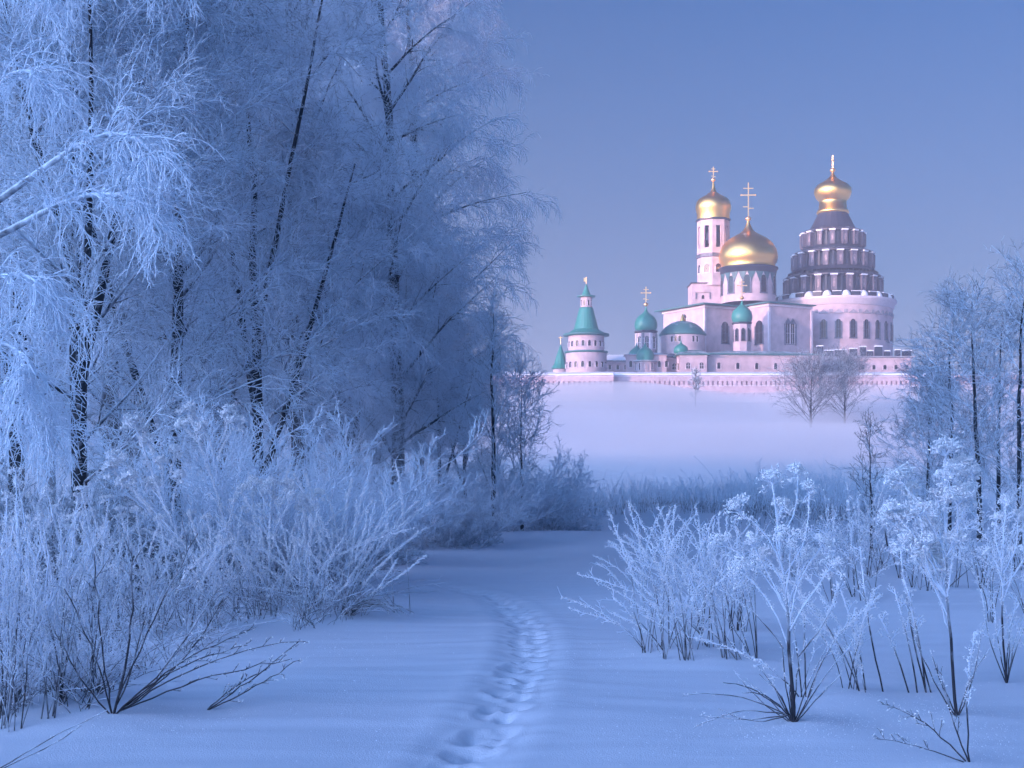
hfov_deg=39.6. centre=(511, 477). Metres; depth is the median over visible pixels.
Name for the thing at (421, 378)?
alder tree
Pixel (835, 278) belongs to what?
rotunda
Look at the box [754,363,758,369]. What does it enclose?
window
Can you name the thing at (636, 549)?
dried weed
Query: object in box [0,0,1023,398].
sky
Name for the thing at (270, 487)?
umbel weed
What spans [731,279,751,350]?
chapel turret
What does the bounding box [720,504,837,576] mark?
dried weed
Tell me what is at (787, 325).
window
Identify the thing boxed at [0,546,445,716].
frosted grass
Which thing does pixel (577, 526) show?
frosted bush
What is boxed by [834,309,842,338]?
window
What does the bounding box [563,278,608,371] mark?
round tower
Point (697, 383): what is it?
bare tree
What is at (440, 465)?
alder tree
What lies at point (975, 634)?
dried weed
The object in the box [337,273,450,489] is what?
alder tree
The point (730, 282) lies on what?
window
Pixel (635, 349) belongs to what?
roof
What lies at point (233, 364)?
alder tree
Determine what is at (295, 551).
dried weed
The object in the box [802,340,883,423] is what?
bare tree
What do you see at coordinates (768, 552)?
umbel weed
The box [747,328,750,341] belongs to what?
window
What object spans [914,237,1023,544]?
young tree
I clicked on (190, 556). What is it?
dried weed
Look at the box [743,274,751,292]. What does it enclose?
window
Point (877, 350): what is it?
parapet
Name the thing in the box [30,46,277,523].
alder tree
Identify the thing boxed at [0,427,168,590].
frosted bush
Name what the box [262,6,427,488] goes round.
birch tree
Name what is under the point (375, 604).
grass clump
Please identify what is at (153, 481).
umbel weed
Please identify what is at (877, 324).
window
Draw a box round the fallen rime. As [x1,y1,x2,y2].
[0,623,1022,764]
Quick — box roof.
[629,343,639,353]
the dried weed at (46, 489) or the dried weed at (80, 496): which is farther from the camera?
the dried weed at (80, 496)
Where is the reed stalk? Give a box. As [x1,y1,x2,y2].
[11,555,61,703]
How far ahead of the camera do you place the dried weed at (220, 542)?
14.60 m
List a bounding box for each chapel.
[633,343,656,371]
[674,341,687,371]
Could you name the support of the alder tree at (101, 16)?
on the ground at (472, 663)
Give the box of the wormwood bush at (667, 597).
[557,499,762,660]
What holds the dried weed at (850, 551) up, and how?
on the ground at (472, 663)
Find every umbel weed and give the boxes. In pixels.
[101,412,222,626]
[173,399,248,618]
[231,474,304,615]
[293,487,325,609]
[683,460,852,727]
[874,432,989,715]
[974,493,1023,682]
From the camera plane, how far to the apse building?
399.04 m
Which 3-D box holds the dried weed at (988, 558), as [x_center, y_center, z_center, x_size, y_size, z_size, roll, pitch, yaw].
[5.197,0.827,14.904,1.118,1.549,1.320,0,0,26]
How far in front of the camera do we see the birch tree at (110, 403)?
35.57 m
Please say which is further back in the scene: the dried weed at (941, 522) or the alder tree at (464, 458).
the alder tree at (464, 458)
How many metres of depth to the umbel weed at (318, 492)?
16.25 m
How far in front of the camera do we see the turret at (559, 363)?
398.68 m
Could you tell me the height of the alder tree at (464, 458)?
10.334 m
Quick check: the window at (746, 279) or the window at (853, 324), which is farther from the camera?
the window at (853, 324)
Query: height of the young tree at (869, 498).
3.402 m
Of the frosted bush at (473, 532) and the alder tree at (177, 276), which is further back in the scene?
the frosted bush at (473, 532)
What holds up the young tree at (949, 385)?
on the ground at (472, 663)
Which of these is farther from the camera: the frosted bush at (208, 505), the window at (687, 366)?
the window at (687, 366)
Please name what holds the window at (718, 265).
in the bell tower at (713, 209)
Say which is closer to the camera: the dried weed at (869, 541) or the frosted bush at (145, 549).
the frosted bush at (145, 549)
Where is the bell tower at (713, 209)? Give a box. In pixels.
[687,167,730,304]
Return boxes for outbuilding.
[607,355,625,371]
[667,354,675,371]
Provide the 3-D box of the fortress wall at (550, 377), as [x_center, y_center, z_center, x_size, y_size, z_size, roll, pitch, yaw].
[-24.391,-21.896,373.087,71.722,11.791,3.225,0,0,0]
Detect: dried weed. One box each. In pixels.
[0,453,70,592]
[0,466,80,731]
[0,484,158,718]
[0,492,111,647]
[14,492,183,599]
[29,485,241,641]
[104,505,232,639]
[106,496,277,588]
[133,497,320,619]
[193,513,379,621]
[206,515,398,588]
[341,499,427,611]
[594,502,750,601]
[674,515,769,631]
[688,543,882,696]
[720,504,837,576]
[762,488,878,547]
[796,484,913,601]
[823,466,927,577]
[833,495,931,692]
[843,497,984,590]
[851,493,909,569]
[866,485,986,552]
[872,629,981,761]
[942,475,1023,588]
[948,514,1023,622]
[964,470,1023,571]
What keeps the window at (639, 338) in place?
in the church
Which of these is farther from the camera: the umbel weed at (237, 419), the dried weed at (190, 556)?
the dried weed at (190, 556)
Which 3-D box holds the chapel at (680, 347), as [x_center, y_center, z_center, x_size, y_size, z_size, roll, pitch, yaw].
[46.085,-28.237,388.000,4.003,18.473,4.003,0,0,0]
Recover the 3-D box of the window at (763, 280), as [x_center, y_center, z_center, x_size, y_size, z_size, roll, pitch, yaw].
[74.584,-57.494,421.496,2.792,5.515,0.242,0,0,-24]
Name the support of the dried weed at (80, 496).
on the ground at (472, 663)
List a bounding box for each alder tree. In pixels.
[0,0,198,528]
[0,0,339,542]
[0,0,371,574]
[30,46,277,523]
[91,0,445,508]
[93,32,352,512]
[230,138,382,492]
[263,140,465,489]
[321,219,481,486]
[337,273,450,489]
[404,271,505,508]
[426,305,519,497]
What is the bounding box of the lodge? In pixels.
[673,350,710,371]
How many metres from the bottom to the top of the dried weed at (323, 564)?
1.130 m
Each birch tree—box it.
[0,0,236,503]
[0,0,330,526]
[0,2,157,525]
[0,41,148,507]
[87,2,321,507]
[95,105,271,499]
[165,0,462,490]
[191,11,397,493]
[228,0,538,487]
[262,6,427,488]
[276,0,494,490]
[300,0,563,517]
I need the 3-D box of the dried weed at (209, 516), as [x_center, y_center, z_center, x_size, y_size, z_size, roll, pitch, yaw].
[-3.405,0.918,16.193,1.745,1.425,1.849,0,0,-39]
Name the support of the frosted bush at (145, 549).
on the ground at (472, 663)
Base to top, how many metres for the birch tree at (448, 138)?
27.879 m
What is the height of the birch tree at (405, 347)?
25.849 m
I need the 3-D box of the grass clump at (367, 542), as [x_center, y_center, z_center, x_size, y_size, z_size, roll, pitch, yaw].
[-2.625,0.708,16.279,3.477,1.788,2.100,0,0,0]
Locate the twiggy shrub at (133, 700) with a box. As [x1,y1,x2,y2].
[32,510,309,713]
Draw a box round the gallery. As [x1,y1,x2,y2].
[822,356,914,371]
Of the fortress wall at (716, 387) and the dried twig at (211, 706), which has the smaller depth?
the dried twig at (211, 706)
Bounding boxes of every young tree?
[441,275,538,516]
[454,348,565,529]
[826,276,1023,531]
[844,407,893,544]
[865,351,1015,514]
[878,259,1023,541]
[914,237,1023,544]
[933,292,1023,522]
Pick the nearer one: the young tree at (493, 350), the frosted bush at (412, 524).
the frosted bush at (412, 524)
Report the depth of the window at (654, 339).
396.29 m
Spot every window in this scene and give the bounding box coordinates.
[637,336,640,348]
[644,336,649,347]
[653,336,655,348]
[685,362,690,368]
[703,264,710,272]
[714,263,721,272]
[720,278,722,296]
[721,322,728,343]
[727,276,734,294]
[734,328,738,341]
[735,363,739,369]
[741,328,745,340]
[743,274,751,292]
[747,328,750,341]
[754,320,763,344]
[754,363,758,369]
[760,275,767,292]
[772,276,775,294]
[786,324,789,343]
[790,324,794,343]
[818,309,827,338]
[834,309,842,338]
[849,309,857,338]
[863,309,870,338]
[875,310,880,339]
[884,311,888,340]
[890,313,892,341]
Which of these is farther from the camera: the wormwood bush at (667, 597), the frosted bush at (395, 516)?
the frosted bush at (395, 516)
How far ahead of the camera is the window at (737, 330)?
403.41 m
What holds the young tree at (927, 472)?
on the ground at (472, 663)
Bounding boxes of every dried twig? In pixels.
[0,710,106,767]
[207,639,302,709]
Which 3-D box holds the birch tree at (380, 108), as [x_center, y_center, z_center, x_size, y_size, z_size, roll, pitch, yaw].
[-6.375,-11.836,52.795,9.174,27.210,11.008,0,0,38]
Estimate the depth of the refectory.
387.26 m
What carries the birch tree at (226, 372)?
on the ground at (472, 663)
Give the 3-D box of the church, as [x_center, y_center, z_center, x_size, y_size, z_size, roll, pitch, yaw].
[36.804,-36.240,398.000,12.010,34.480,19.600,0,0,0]
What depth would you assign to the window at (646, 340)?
395.22 m
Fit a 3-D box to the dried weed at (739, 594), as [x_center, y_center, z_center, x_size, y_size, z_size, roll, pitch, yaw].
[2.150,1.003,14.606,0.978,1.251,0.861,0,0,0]
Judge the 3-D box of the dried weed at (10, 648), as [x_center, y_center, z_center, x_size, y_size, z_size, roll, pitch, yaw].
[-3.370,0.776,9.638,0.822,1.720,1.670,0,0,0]
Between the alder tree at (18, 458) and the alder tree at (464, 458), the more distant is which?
the alder tree at (464, 458)
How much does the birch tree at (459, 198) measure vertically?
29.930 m
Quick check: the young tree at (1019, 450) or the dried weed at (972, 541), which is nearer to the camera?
the dried weed at (972, 541)
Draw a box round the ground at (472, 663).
[0,401,1023,767]
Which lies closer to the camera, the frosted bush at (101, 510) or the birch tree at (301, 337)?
the frosted bush at (101, 510)
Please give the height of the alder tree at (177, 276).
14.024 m
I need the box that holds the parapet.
[816,345,911,355]
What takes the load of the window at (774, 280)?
in the cathedral
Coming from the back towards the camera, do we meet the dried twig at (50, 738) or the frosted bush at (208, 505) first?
the frosted bush at (208, 505)
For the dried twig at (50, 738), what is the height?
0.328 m
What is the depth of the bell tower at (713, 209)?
432.34 m
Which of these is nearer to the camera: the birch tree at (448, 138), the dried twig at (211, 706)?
the dried twig at (211, 706)
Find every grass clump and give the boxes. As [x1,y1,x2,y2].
[141,463,434,619]
[341,598,414,615]
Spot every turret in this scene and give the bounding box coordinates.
[551,336,565,372]
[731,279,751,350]
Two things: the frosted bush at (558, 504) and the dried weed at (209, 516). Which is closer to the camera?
the dried weed at (209, 516)
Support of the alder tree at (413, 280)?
on the ground at (472, 663)
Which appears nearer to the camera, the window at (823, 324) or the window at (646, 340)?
the window at (646, 340)
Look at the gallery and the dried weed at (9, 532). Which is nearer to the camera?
the dried weed at (9, 532)
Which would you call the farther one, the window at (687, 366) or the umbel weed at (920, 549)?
the window at (687, 366)
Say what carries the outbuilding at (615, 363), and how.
on the ground at (472, 663)
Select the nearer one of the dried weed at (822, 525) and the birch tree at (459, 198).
the dried weed at (822, 525)
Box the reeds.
[512,452,970,527]
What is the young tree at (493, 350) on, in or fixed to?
on the ground at (472, 663)
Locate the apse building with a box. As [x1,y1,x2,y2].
[659,314,705,353]
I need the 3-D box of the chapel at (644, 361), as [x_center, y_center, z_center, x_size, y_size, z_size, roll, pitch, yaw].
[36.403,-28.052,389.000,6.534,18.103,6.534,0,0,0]
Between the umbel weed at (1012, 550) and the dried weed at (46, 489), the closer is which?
the dried weed at (46, 489)
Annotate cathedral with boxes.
[654,183,815,352]
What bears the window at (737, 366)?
in the refectory
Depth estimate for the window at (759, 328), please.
415.71 m
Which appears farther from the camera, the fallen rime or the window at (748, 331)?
the window at (748, 331)
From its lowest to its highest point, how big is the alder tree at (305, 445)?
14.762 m
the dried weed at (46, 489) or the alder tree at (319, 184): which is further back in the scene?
the alder tree at (319, 184)
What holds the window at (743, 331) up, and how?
in the chapel turret at (741, 317)
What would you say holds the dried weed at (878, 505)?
on the ground at (472, 663)
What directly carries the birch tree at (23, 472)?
on the ground at (472, 663)
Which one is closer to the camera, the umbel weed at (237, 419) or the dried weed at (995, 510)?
the umbel weed at (237, 419)
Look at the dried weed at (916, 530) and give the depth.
19.33 m
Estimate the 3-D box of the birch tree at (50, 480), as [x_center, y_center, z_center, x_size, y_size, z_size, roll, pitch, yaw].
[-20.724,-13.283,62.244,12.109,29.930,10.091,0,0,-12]
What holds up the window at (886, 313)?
in the rotunda
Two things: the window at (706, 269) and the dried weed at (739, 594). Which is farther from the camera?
the window at (706, 269)
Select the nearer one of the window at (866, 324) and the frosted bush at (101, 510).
the frosted bush at (101, 510)
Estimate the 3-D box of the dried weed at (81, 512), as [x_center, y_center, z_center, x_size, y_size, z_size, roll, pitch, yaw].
[-3.886,0.872,14.444,2.013,1.602,1.512,0,0,0]
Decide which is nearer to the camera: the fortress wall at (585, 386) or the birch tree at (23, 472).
the birch tree at (23, 472)
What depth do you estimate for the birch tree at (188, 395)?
65.31 m
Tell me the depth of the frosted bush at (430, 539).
36.21 m
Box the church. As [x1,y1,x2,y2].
[623,287,667,371]
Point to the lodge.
(690, 359)
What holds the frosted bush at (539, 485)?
on the ground at (472, 663)
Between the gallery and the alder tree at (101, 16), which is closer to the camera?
the alder tree at (101, 16)
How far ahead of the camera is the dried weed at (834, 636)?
10.70 m
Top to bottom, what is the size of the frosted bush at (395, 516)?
2.816 m
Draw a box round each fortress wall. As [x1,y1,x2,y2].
[467,372,555,401]
[556,372,613,400]
[614,372,1023,402]
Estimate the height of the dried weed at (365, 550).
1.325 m
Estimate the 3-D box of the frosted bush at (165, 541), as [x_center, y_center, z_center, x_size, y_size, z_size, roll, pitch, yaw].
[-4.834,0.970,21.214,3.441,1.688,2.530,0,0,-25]
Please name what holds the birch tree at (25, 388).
on the ground at (472, 663)
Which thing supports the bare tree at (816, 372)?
on the ground at (472, 663)
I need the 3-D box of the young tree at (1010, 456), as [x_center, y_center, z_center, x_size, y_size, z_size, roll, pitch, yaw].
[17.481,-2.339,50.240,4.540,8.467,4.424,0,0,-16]
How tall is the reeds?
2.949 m
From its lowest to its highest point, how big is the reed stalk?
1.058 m
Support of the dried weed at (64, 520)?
on the ground at (472, 663)
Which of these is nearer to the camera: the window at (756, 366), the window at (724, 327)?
the window at (756, 366)
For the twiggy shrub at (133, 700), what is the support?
on the ground at (472, 663)
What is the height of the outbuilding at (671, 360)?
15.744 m
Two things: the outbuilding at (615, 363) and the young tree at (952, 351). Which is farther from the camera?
the outbuilding at (615, 363)
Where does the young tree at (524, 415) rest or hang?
on the ground at (472, 663)
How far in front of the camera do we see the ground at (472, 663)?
12.67 m
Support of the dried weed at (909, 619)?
on the ground at (472, 663)
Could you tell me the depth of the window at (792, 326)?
416.32 m
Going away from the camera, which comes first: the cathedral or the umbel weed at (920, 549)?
the umbel weed at (920, 549)
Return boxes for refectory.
[707,351,824,371]
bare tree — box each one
[687,367,704,405]
[761,346,866,427]
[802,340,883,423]
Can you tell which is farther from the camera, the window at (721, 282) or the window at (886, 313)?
the window at (886, 313)
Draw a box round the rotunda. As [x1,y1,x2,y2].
[776,155,896,355]
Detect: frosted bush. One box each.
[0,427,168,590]
[7,478,205,589]
[82,365,488,596]
[86,492,286,586]
[199,438,443,585]
[264,454,475,564]
[308,457,486,548]
[381,469,544,549]
[394,455,574,531]
[458,433,613,530]
[518,481,617,530]
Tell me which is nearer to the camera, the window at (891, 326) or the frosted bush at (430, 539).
the frosted bush at (430, 539)

